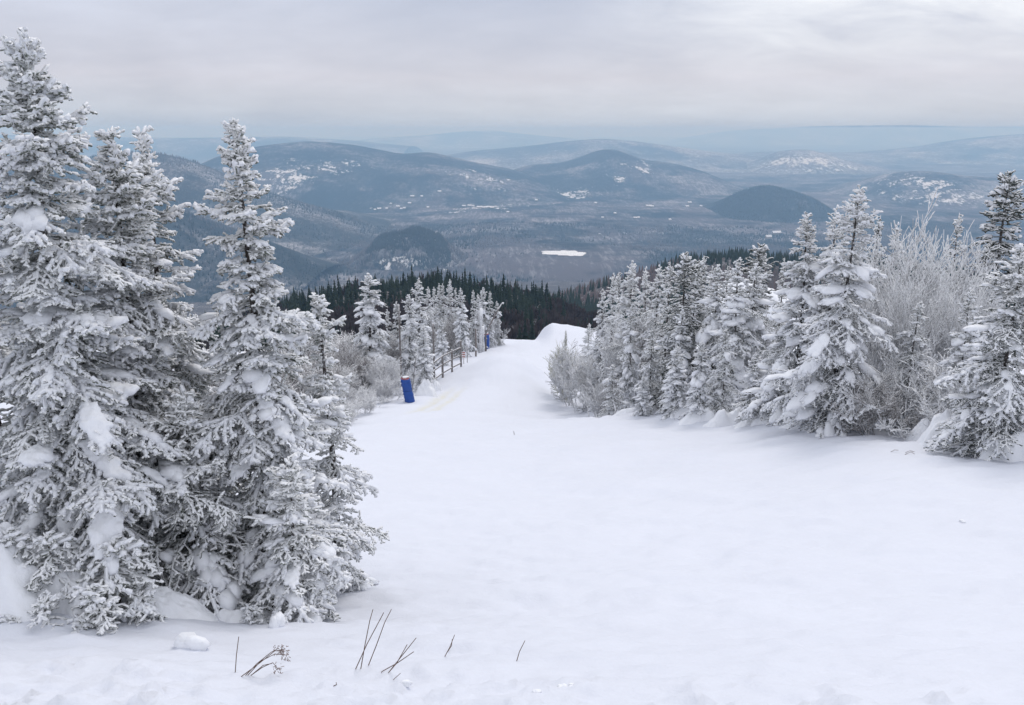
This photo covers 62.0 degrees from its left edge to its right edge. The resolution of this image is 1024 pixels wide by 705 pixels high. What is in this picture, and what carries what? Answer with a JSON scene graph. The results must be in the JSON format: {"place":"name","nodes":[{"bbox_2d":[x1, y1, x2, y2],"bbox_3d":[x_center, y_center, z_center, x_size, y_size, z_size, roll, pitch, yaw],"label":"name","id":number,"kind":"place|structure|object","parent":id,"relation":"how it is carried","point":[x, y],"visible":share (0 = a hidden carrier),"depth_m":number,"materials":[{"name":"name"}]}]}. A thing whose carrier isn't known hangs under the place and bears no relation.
{"place":"outdoors","nodes":[
{"label":"outdoors","id":0,"kind":"place"},
{"bbox_2d":[0,183,343,307],"bbox_3d":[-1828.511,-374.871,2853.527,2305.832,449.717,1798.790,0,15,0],"label":"hill","id":1,"kind":"structure","parent":0,"point":[201,293],"depth_m":2768.53,"materials":[{"name":"plant"}]},
{"bbox_2d":[1,180,327,307],"bbox_3d":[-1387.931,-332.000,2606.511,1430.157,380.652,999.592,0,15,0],"label":"spur forest","id":2,"kind":"object","parent":1,"relation":"on","point":[296,262],"visible":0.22,"depth_m":2891.57,"materials":[{"name":"plant"}]},
{"bbox_2d":[7,152,392,255],"bbox_3d":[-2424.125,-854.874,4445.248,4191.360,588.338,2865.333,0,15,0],"label":"hill","id":3,"kind":"structure","parent":0,"point":[186,184],"depth_m":4219.12,"materials":[{"name":"plant"}]},
{"bbox_2d":[8,150,390,255],"bbox_3d":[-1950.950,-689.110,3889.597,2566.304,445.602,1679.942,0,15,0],"label":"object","id":4,"kind":"object","parent":3,"relation":"on","point":[290,202],"visible":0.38,"depth_m":4389.38,"materials":[{"name":"grey wood"}]},
{"bbox_2d":[0,135,422,160],"bbox_3d":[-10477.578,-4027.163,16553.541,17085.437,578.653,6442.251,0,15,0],"label":"hill","id":5,"kind":"structure","parent":0,"point":[198,149],"depth_m":15465.27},
{"bbox_2d":[202,141,568,212],"bbox_3d":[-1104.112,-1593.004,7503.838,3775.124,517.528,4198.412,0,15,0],"label":"hill","id":6,"kind":"structure","parent":0,"point":[346,177],"depth_m":6419.66,"materials":[{"name":"plant"}]},
{"bbox_2d":[347,235,467,272],"bbox_3d":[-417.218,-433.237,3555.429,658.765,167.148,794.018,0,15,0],"label":"hill","id":7,"kind":"structure","parent":0,"point":[377,262],"depth_m":3313.98,"materials":[{"name":"plant"}]},
{"bbox_2d":[345,225,469,271],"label":"hump forest","id":8,"kind":"object","parent":7,"relation":"on","point":[413,231],"visible":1,"depth_m":3374.34,"materials":[{"name":"plant"}]},
{"bbox_2d":[357,131,582,148],"bbox_3d":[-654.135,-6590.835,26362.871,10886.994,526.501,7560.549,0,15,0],"label":"hill","id":9,"kind":"structure","parent":0,"point":[480,139],"depth_m":24519.01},
{"bbox_2d":[0,257,1016,351],"bbox_3d":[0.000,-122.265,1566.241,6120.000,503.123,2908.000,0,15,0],"label":"mountainside","id":10,"kind":"structure","parent":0,"point":[200,308],"depth_m":2285.80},
{"bbox_2d":[142,271,666,350],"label":"spruce forest","id":11,"kind":"object","parent":10,"relation":"on","point":[293,302],"visible":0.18,"depth_m":403.13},
{"bbox_2d":[197,271,662,351],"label":"bare woods","id":12,"kind":"object","parent":10,"relation":"on","point":[573,312],"visible":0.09,"depth_m":297.95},
{"bbox_2d":[549,246,1023,336],"bbox_3d":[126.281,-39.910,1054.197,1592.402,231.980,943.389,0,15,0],"label":"ridge forest","id":13,"kind":"object","parent":10,"relation":"on","point":[733,254],"visible":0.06,"depth_m":835.99,"materials":[{"name":"plant"}]},
{"bbox_2d":[0,323,1023,704],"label":"snow slope","id":14,"kind":"structure","parent":0,"point":[608,559],"depth_m":10.14,"materials":[{"name":"snow"}]},
{"bbox_2d":[0,526,43,565],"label":"young spruce","id":15,"kind":"object","parent":14,"relation":"on","point":[12,534],"visible":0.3,"depth_m":6.87,"materials":[{"name":"white plant"}]},
{"bbox_2d":[0,522,54,621],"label":"snow mound","id":16,"kind":"object","parent":14,"relation":"on","point":[17,599],"visible":0.4,"depth_m":6.76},
{"bbox_2d":[0,260,64,527],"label":"frosted spruce","id":17,"kind":"object","parent":14,"relation":"on","point":[5,351],"visible":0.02,"depth_m":8.28,"materials":[{"name":"white plant"}]},
{"bbox_2d":[26,589,73,629],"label":"young spruce","id":18,"kind":"object","parent":14,"relation":"on","point":[44,604],"visible":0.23,"depth_m":6.65,"materials":[{"name":"white plant"}]},
{"bbox_2d":[17,530,89,611],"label":"young spruce","id":19,"kind":"object","parent":14,"relation":"on","point":[52,542],"visible":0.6,"depth_m":6.89,"materials":[{"name":"white plant"}]},
{"bbox_2d":[39,546,115,617],"bbox_3d":[-3.785,2.051,7.299,1.091,1.008,1.125,0,15,0],"label":"snow mound","id":20,"kind":"object","parent":14,"relation":"on","point":[65,605],"visible":0.15,"depth_m":6.93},
{"bbox_2d":[66,613,112,633],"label":"young spruce","id":21,"kind":"object","parent":14,"relation":"on","point":[77,625],"visible":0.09,"depth_m":6.68,"materials":[{"name":"white plant"}]},
{"bbox_2d":[70,581,131,634],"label":"young spruce","id":22,"kind":"object","parent":14,"relation":"on","point":[93,592],"visible":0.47,"depth_m":6.69,"materials":[{"name":"white plant"}]},
{"bbox_2d":[76,533,163,623],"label":"young spruce","id":23,"kind":"object","parent":14,"relation":"on","point":[120,548],"visible":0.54,"depth_m":7.04,"materials":[{"name":"white plant"}]},
{"bbox_2d":[0,26,244,607],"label":"frosted spruce","id":24,"kind":"object","parent":14,"relation":"on","point":[86,497],"visible":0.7,"depth_m":7.19,"materials":[{"name":"white plant"}]},
{"bbox_2d":[0,126,245,594],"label":"frosted spruce","id":25,"kind":"object","parent":14,"relation":"on","point":[118,198],"visible":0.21,"depth_m":8.04,"materials":[{"name":"white plant"}]},
{"bbox_2d":[117,584,167,626],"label":"young spruce","id":26,"kind":"object","parent":14,"relation":"on","point":[144,593],"visible":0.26,"depth_m":7.08,"materials":[{"name":"white plant"}]},
{"bbox_2d":[122,581,217,621],"bbox_3d":[-3.205,2.298,7.647,1.402,0.640,0.870,0,15,0],"label":"snow mound","id":27,"kind":"object","parent":14,"relation":"on","point":[170,603],"visible":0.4,"depth_m":7.48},
{"bbox_2d":[173,632,210,650],"bbox_3d":[-2.426,2.179,6.425,0.280,0.149,0.151,8,17,29],"label":"snow chunk","id":28,"kind":"object","parent":14,"relation":"on","point":[190,640],"visible":0.92,"depth_m":6.38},
{"bbox_2d":[133,384,265,619],"bbox_3d":[-3.005,1.824,8.318,1.515,3.109,1.724,-7,16,-24],"label":"frosted spruce","id":29,"kind":"object","parent":14,"relation":"on","point":[206,561],"visible":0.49,"depth_m":7.99,"materials":[{"name":"white plant"}]},
{"bbox_2d":[100,125,303,519],"bbox_3d":[-3.861,0.722,9.530,2.750,6.315,3.136,8,17,28],"label":"frosted spruce","id":30,"kind":"object","parent":14,"relation":"on","point":[193,362],"visible":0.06,"depth_m":8.89,"materials":[{"name":"white plant"}]},
{"bbox_2d":[179,348,245,496],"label":"frosted spruce","id":31,"kind":"object","parent":14,"relation":"on","point":[203,393],"visible":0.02,"depth_m":9.57,"materials":[{"name":"white plant"}]},
{"bbox_2d":[219,605,272,623],"bbox_3d":[-2.396,2.519,7.999,0.905,0.447,0.672,-7,16,-23],"label":"snow mound","id":32,"kind":"object","parent":14,"relation":"on","point":[229,616],"visible":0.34,"depth_m":7.75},
{"bbox_2d":[239,603,273,624],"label":"young spruce","id":33,"kind":"object","parent":14,"relation":"on","point":[251,612],"visible":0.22,"depth_m":7.73,"materials":[{"name":"white plant"}]},
{"bbox_2d":[171,117,376,622],"bbox_3d":[-2.546,0.455,8.388,2.093,5.354,2.648,0,15,0],"label":"frosted spruce","id":34,"kind":"object","parent":14,"relation":"on","point":[257,444],"visible":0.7,"depth_m":8.09,"materials":[{"name":"white plant"}]},
{"bbox_2d":[243,452,345,621],"bbox_3d":[-2.062,2.010,8.131,0.973,2.243,1.207,0,15,0],"label":"frosted spruce","id":35,"kind":"object","parent":14,"relation":"on","point":[290,484],"visible":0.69,"depth_m":7.89,"materials":[{"name":"white plant"}]},
{"bbox_2d":[272,348,330,393],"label":"frosted bush","id":36,"kind":"object","parent":14,"relation":"on","point":[305,372],"visible":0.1,"depth_m":41.61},
{"bbox_2d":[292,292,389,597],"bbox_3d":[-2.030,1.254,9.577,1.141,3.886,1.053,0,15,0],"label":"frosted spruce","id":37,"kind":"object","parent":14,"relation":"on","point":[327,466],"visible":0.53,"depth_m":9.47,"materials":[{"name":"white plant"}]},
{"bbox_2d":[333,341,378,399],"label":"frosted bush","id":38,"kind":"object","parent":14,"relation":"on","point":[344,362],"visible":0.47,"depth_m":51.02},
{"bbox_2d":[344,273,401,392],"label":"frosted spruce","id":39,"kind":"object","parent":14,"relation":"on","point":[370,320],"visible":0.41,"depth_m":53.97,"materials":[{"name":"white plant"}]},
{"bbox_2d":[354,354,413,393],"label":"frosted bush","id":40,"kind":"object","parent":14,"relation":"on","point":[381,366],"visible":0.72,"depth_m":50.81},
{"bbox_2d":[399,376,414,402],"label":"padded post","id":41,"kind":"object","parent":14,"relation":"on","point":[406,388],"visible":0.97,"depth_m":46.86,"materials":[{"name":"blue plastic"}]},
{"bbox_2d":[395,294,420,385],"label":"frosted spruce","id":42,"kind":"object","parent":14,"relation":"on","point":[406,355],"visible":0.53,"depth_m":56.31,"materials":[{"name":"white plant"}]},
{"bbox_2d":[399,278,438,374],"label":"frosted spruce","id":43,"kind":"object","parent":14,"relation":"on","point":[420,312],"visible":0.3,"depth_m":59.02,"materials":[{"name":"white plant"}]},
{"bbox_2d":[410,325,436,390],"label":"frosted spruce","id":44,"kind":"object","parent":14,"relation":"on","point":[425,371],"visible":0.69,"depth_m":53.64,"materials":[{"name":"white plant"}]},
{"bbox_2d":[434,318,450,365],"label":"frosted spruce","id":45,"kind":"object","parent":14,"relation":"on","point":[440,343],"visible":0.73,"depth_m":67.87,"materials":[{"name":"white plant"}]},
{"bbox_2d":[428,313,463,356],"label":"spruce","id":46,"kind":"object","parent":14,"relation":"on","point":[450,332],"visible":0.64,"depth_m":73.32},
{"bbox_2d":[452,288,477,357],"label":"frosted spruce","id":47,"kind":"object","parent":14,"relation":"on","point":[464,339],"visible":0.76,"depth_m":72.64,"materials":[{"name":"white plant"}]},
{"bbox_2d":[468,290,478,351],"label":"frosted spruce","id":48,"kind":"object","parent":14,"relation":"on","point":[472,336],"visible":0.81,"depth_m":79.87,"materials":[{"name":"white plant"}]},
{"bbox_2d":[544,338,588,405],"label":"frosted bush","id":49,"kind":"object","parent":14,"relation":"on","point":[559,367],"visible":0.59,"depth_m":52.43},
{"bbox_2d":[552,351,601,411],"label":"frosted bush","id":50,"kind":"object","parent":14,"relation":"on","point":[575,374],"visible":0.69,"depth_m":49.11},
{"bbox_2d":[581,289,609,411],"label":"frosted spruce","id":51,"kind":"object","parent":14,"relation":"on","point":[599,318],"visible":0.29,"depth_m":49.21,"materials":[{"name":"white plant"}]},
{"bbox_2d":[577,379,621,416],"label":"frosted bush","id":52,"kind":"object","parent":14,"relation":"on","point":[591,404],"visible":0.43,"depth_m":44.12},
{"bbox_2d":[587,273,620,412],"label":"frosted spruce","id":53,"kind":"object","parent":14,"relation":"on","point":[613,299],"visible":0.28,"depth_m":46.96,"materials":[{"name":"white plant"}]},
{"bbox_2d":[596,364,629,417],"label":"frosted spruce","id":54,"kind":"object","parent":14,"relation":"on","point":[612,406],"visible":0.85,"depth_m":37.55,"materials":[{"name":"white plant"}]},
{"bbox_2d":[587,310,638,381],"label":"frosted bush","id":55,"kind":"object","parent":14,"relation":"on","point":[609,358],"visible":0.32,"depth_m":44.91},
{"bbox_2d":[600,260,644,414],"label":"frosted spruce","id":56,"kind":"object","parent":14,"relation":"on","point":[626,303],"visible":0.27,"depth_m":43.61,"materials":[{"name":"white plant"}]},
{"bbox_2d":[614,304,642,412],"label":"frosted spruce","id":57,"kind":"object","parent":14,"relation":"on","point":[626,385],"visible":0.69,"depth_m":39.25,"materials":[{"name":"white plant"}]},
{"bbox_2d":[630,376,653,415],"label":"frosted spruce","id":58,"kind":"object","parent":14,"relation":"on","point":[642,397],"visible":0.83,"depth_m":33.44,"materials":[{"name":"white plant"}]},
{"bbox_2d":[632,266,654,378],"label":"frosted spruce","id":59,"kind":"object","parent":14,"relation":"on","point":[645,283],"visible":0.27,"depth_m":42.66,"materials":[{"name":"white plant"}]},
{"bbox_2d":[632,326,662,406],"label":"frosted spruce","id":60,"kind":"object","parent":14,"relation":"on","point":[650,373],"visible":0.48,"depth_m":34.66,"materials":[{"name":"white plant"}]},
{"bbox_2d":[635,264,668,400],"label":"frosted spruce","id":61,"kind":"object","parent":14,"relation":"on","point":[655,312],"visible":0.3,"depth_m":40.66,"materials":[{"name":"white plant"}]},
{"bbox_2d":[651,262,678,399],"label":"frosted spruce","id":62,"kind":"object","parent":14,"relation":"on","point":[669,272],"visible":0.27,"depth_m":38.80,"materials":[{"name":"white plant"}]},
{"bbox_2d":[658,346,690,420],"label":"frosted spruce","id":63,"kind":"object","parent":14,"relation":"on","point":[676,401],"visible":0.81,"depth_m":30.64,"materials":[{"name":"white plant"}]},
{"bbox_2d":[655,309,694,414],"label":"frosted spruce","id":64,"kind":"object","parent":14,"relation":"on","point":[679,336],"visible":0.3,"depth_m":32.89,"materials":[{"name":"white plant"}]},
{"bbox_2d":[643,252,715,413],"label":"frosted spruce","id":65,"kind":"object","parent":14,"relation":"on","point":[686,304],"visible":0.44,"depth_m":33.54,"materials":[{"name":"white plant"}]},
{"bbox_2d":[665,260,716,371],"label":"frosted spruce","id":66,"kind":"object","parent":14,"relation":"on","point":[699,312],"visible":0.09,"depth_m":35.35,"materials":[{"name":"white plant"}]},
{"bbox_2d":[678,407,716,424],"bbox_3d":[6.533,2.211,29.553,1.736,0.799,1.004,0,15,0],"label":"snow mound","id":67,"kind":"object","parent":14,"relation":"on","point":[690,418],"visible":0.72,"depth_m":29.23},
{"bbox_2d":[675,340,721,418],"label":"frosted spruce","id":68,"kind":"object","parent":14,"relation":"on","point":[700,390],"visible":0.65,"depth_m":29.20,"materials":[{"name":"white plant"}]},
{"bbox_2d":[688,264,728,404],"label":"frosted spruce","id":69,"kind":"object","parent":14,"relation":"on","point":[710,323],"visible":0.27,"depth_m":32.54,"materials":[{"name":"white plant"}]},
{"bbox_2d":[703,407,740,427],"bbox_3d":[7.202,2.158,28.370,1.864,0.817,1.033,0,15,0],"label":"snow mound","id":70,"kind":"object","parent":14,"relation":"on","point":[722,417],"visible":0.77,"depth_m":28.05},
{"bbox_2d":[705,329,741,412],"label":"frosted spruce","id":71,"kind":"object","parent":14,"relation":"on","point":[720,391],"visible":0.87,"depth_m":29.08,"materials":[{"name":"white plant"}]},
{"bbox_2d":[705,257,765,409],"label":"frosted spruce","id":72,"kind":"object","parent":14,"relation":"on","point":[733,305],"visible":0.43,"depth_m":30.48,"materials":[{"name":"white plant"}]},
{"bbox_2d":[675,282,806,339],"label":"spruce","id":73,"kind":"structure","parent":14,"relation":"on","point":[775,298],"depth_m":95.03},
{"bbox_2d":[731,353,767,426],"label":"frosted spruce","id":74,"kind":"object","parent":14,"relation":"on","point":[752,373],"visible":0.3,"depth_m":26.95,"materials":[{"name":"white plant"}]},
{"bbox_2d":[731,263,775,400],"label":"frosted spruce","id":75,"kind":"object","parent":14,"relation":"on","point":[760,325],"visible":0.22,"depth_m":31.34,"materials":[{"name":"white plant"}]},
{"bbox_2d":[732,299,785,377],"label":"frosted bush","id":76,"kind":"object","parent":14,"relation":"on","point":[763,341],"visible":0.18,"depth_m":31.78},
{"bbox_2d":[731,243,788,353],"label":"frosted spruce","id":77,"kind":"object","parent":14,"relation":"on","point":[761,260],"visible":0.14,"depth_m":36.10,"materials":[{"name":"white plant"}]},
{"bbox_2d":[769,258,789,347],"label":"frosted spruce","id":78,"kind":"object","parent":14,"relation":"on","point":[781,280],"visible":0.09,"depth_m":34.46,"materials":[{"name":"white plant"}]},
{"bbox_2d":[732,211,847,425],"bbox_3d":[8.530,-0.358,25.232,3.449,7.598,3.020,0,15,0],"label":"frosted spruce","id":79,"kind":"object","parent":14,"relation":"on","point":[798,295],"visible":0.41,"depth_m":24.78,"materials":[{"name":"white plant"}]},
{"bbox_2d":[772,204,856,419],"bbox_3d":[8.976,-0.484,24.460,2.380,7.419,2.341,-4,15,-14],"label":"frosted spruce","id":80,"kind":"object","parent":14,"relation":"on","point":[830,235],"visible":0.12,"depth_m":23.98,"materials":[{"name":"white plant"}]},
{"bbox_2d":[760,184,899,437],"bbox_3d":[8.388,0.023,22.188,3.485,8.663,4.331,3,15,12],"label":"frosted spruce","id":81,"kind":"object","parent":14,"relation":"on","point":[844,330],"visible":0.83,"depth_m":21.70,"materials":[{"name":"white plant"}]},
{"bbox_2d":[849,215,886,377],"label":"frosted spruce","id":82,"kind":"object","parent":14,"relation":"on","point":[878,229],"visible":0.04,"depth_m":33.90,"materials":[{"name":"white plant"}]},
{"bbox_2d":[823,371,932,437],"bbox_3d":[9.356,1.441,21.322,2.867,1.817,1.832,8,17,28],"label":"frosted bush","id":83,"kind":"object","parent":14,"relation":"on","point":[888,402],"visible":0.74,"depth_m":21.31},
{"bbox_2d":[833,348,948,439],"bbox_3d":[10.096,1.072,21.706,4.224,2.454,2.700,-11,18,-36],"label":"frosted bush","id":84,"kind":"object","parent":14,"relation":"on","point":[909,395],"visible":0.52,"depth_m":21.55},
{"bbox_2d":[871,222,910,389],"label":"frosted spruce","id":85,"kind":"object","parent":14,"relation":"on","point":[890,257],"visible":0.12,"depth_m":36.03,"materials":[{"name":"white plant"}]},
{"bbox_2d":[827,223,960,396],"bbox_3d":[11.320,-1.123,26.584,3.710,6.108,4.138,4,15,16],"label":"frosted bush","id":86,"kind":"object","parent":14,"relation":"on","point":[885,281],"visible":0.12,"depth_m":25.44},
{"bbox_2d":[850,237,952,417],"bbox_3d":[10.569,-0.703,24.082,2.443,5.273,3.297,-6,16,-22],"label":"frosted bush","id":87,"kind":"object","parent":14,"relation":"on","point":[898,301],"visible":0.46,"depth_m":23.29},
{"bbox_2d":[831,188,973,404],"bbox_3d":[11.850,-1.533,26.565,3.331,7.190,4.495,-14,20,-43],"label":"frosted bush","id":88,"kind":"object","parent":14,"relation":"on","point":[922,272],"visible":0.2,"depth_m":25.50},
{"bbox_2d":[874,302,932,431],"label":"frosted spruce","id":89,"kind":"object","parent":14,"relation":"on","point":[920,339],"visible":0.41,"depth_m":22.11,"materials":[{"name":"grey plant"}]},
{"bbox_2d":[904,418,930,441],"bbox_3d":[10.070,1.921,20.486,1.292,0.862,0.761,0,15,0],"label":"snow mound","id":90,"kind":"object","parent":14,"relation":"on","point":[920,428],"visible":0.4,"depth_m":20.34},
{"bbox_2d":[872,254,972,405],"bbox_3d":[11.084,-0.456,23.287,2.804,4.484,2.078,0,15,1],"label":"frosted bush","id":91,"kind":"object","parent":14,"relation":"on","point":[936,341],"visible":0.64,"depth_m":23.00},
{"bbox_2d":[887,212,999,402],"bbox_3d":[13.557,-0.971,26.130,3.530,6.458,3.938,2,15,7],"label":"frosted bush","id":92,"kind":"object","parent":14,"relation":"on","point":[963,262],"visible":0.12,"depth_m":25.97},
{"bbox_2d":[925,213,965,392],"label":"frosted spruce","id":93,"kind":"object","parent":14,"relation":"on","point":[958,231],"visible":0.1,"depth_m":34.91,"materials":[{"name":"grey plant"}]},
{"bbox_2d":[903,361,990,426],"bbox_3d":[10.663,1.247,20.492,2.332,2.120,3.649,5,15,17],"label":"frosted bush","id":94,"kind":"object","parent":14,"relation":"on","point":[928,413],"visible":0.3,"depth_m":20.13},
{"bbox_2d":[916,402,983,452],"bbox_3d":[9.937,1.676,19.128,1.638,1.333,1.189,0,15,0],"label":"snow mound","id":95,"kind":"object","parent":14,"relation":"on","point":[929,432],"visible":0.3,"depth_m":19.04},
{"bbox_2d":[926,287,988,412],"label":"frosted spruce","id":96,"kind":"object","parent":14,"relation":"on","point":[965,352],"visible":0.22,"depth_m":20.00,"materials":[{"name":"white plant"}]},
{"bbox_2d":[923,243,1023,460],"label":"frosted spruce","id":97,"kind":"object","parent":14,"relation":"on","point":[996,416],"visible":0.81,"depth_m":17.36,"materials":[{"name":"white plant"}]},
{"bbox_2d":[924,247,1023,385],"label":"frosted bush","id":98,"kind":"object","parent":14,"relation":"on","point":[982,291],"visible":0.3,"depth_m":23.34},
{"bbox_2d":[948,170,1023,403],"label":"frosted spruce","id":99,"kind":"object","parent":14,"relation":"on","point":[1004,190],"visible":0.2,"depth_m":26.78,"materials":[{"name":"grey plant"}]},
{"bbox_2d":[978,431,1023,462],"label":"snow mound","id":100,"kind":"object","parent":14,"relation":"on","point":[1017,455],"visible":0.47,"depth_m":17.17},
{"bbox_2d":[0,0,1023,136],"label":"sky","id":101,"kind":"structure","parent":0,"point":[177,68],"materials":[{"name":"grey"}]},
{"bbox_2d":[153,136,1023,287],"bbox_3d":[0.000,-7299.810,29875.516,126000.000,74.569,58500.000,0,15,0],"label":"valley floor","id":102,"kind":"structure","parent":0,"point":[602,260],"depth_m":5013.12,"materials":[{"name":"plant"}]},
{"bbox_2d":[303,220,1023,292],"bbox_3d":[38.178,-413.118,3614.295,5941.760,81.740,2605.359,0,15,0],"label":"valley forest","id":103,"kind":"object","parent":102,"relation":"on","point":[772,244],"visible":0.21,"depth_m":4159.00,"materials":[{"name":"plant"}]},
{"bbox_2d":[446,139,761,172],"bbox_3d":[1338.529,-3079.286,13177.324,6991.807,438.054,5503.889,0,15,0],"label":"hill","id":104,"kind":"structure","parent":0,"point":[513,158],"depth_m":12107.86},
{"bbox_2d":[514,149,743,201],"bbox_3d":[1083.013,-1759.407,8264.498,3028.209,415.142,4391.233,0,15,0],"label":"hill","id":105,"kind":"structure","parent":0,"point":[607,174],"depth_m":7219.18,"materials":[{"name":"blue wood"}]},
{"bbox_2d":[703,188,834,222],"bbox_3d":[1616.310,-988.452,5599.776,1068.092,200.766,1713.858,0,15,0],"label":"hill","id":106,"kind":"structure","parent":0,"point":[707,206],"depth_m":5222.44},
{"bbox_2d":[709,185,839,222],"bbox_3d":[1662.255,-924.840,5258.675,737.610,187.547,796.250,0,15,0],"label":"round hill forest","id":107,"kind":"object","parent":106,"relation":"on","point":[727,199],"visible":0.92,"depth_m":5273.89,"materials":[{"name":"plant"}]},
{"bbox_2d":[746,149,900,173],"bbox_3d":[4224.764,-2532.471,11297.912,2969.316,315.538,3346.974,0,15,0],"label":"hill","id":108,"kind":"structure","parent":0,"point":[801,161],"depth_m":10544.73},
{"bbox_2d":[656,125,1023,144],"bbox_3d":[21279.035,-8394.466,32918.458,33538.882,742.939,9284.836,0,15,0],"label":"hill","id":109,"kind":"structure","parent":0,"point":[876,134],"depth_m":31009.41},
{"bbox_2d":[730,134,1023,165],"bbox_3d":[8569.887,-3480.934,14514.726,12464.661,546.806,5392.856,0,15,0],"label":"hill","id":110,"kind":"structure","parent":0,"point":[1002,150],"depth_m":13545.00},
{"bbox_2d":[819,171,1023,207],"bbox_3d":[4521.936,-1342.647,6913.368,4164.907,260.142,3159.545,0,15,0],"label":"hill","id":111,"kind":"structure","parent":0,"point":[921,187],"depth_m":6348.85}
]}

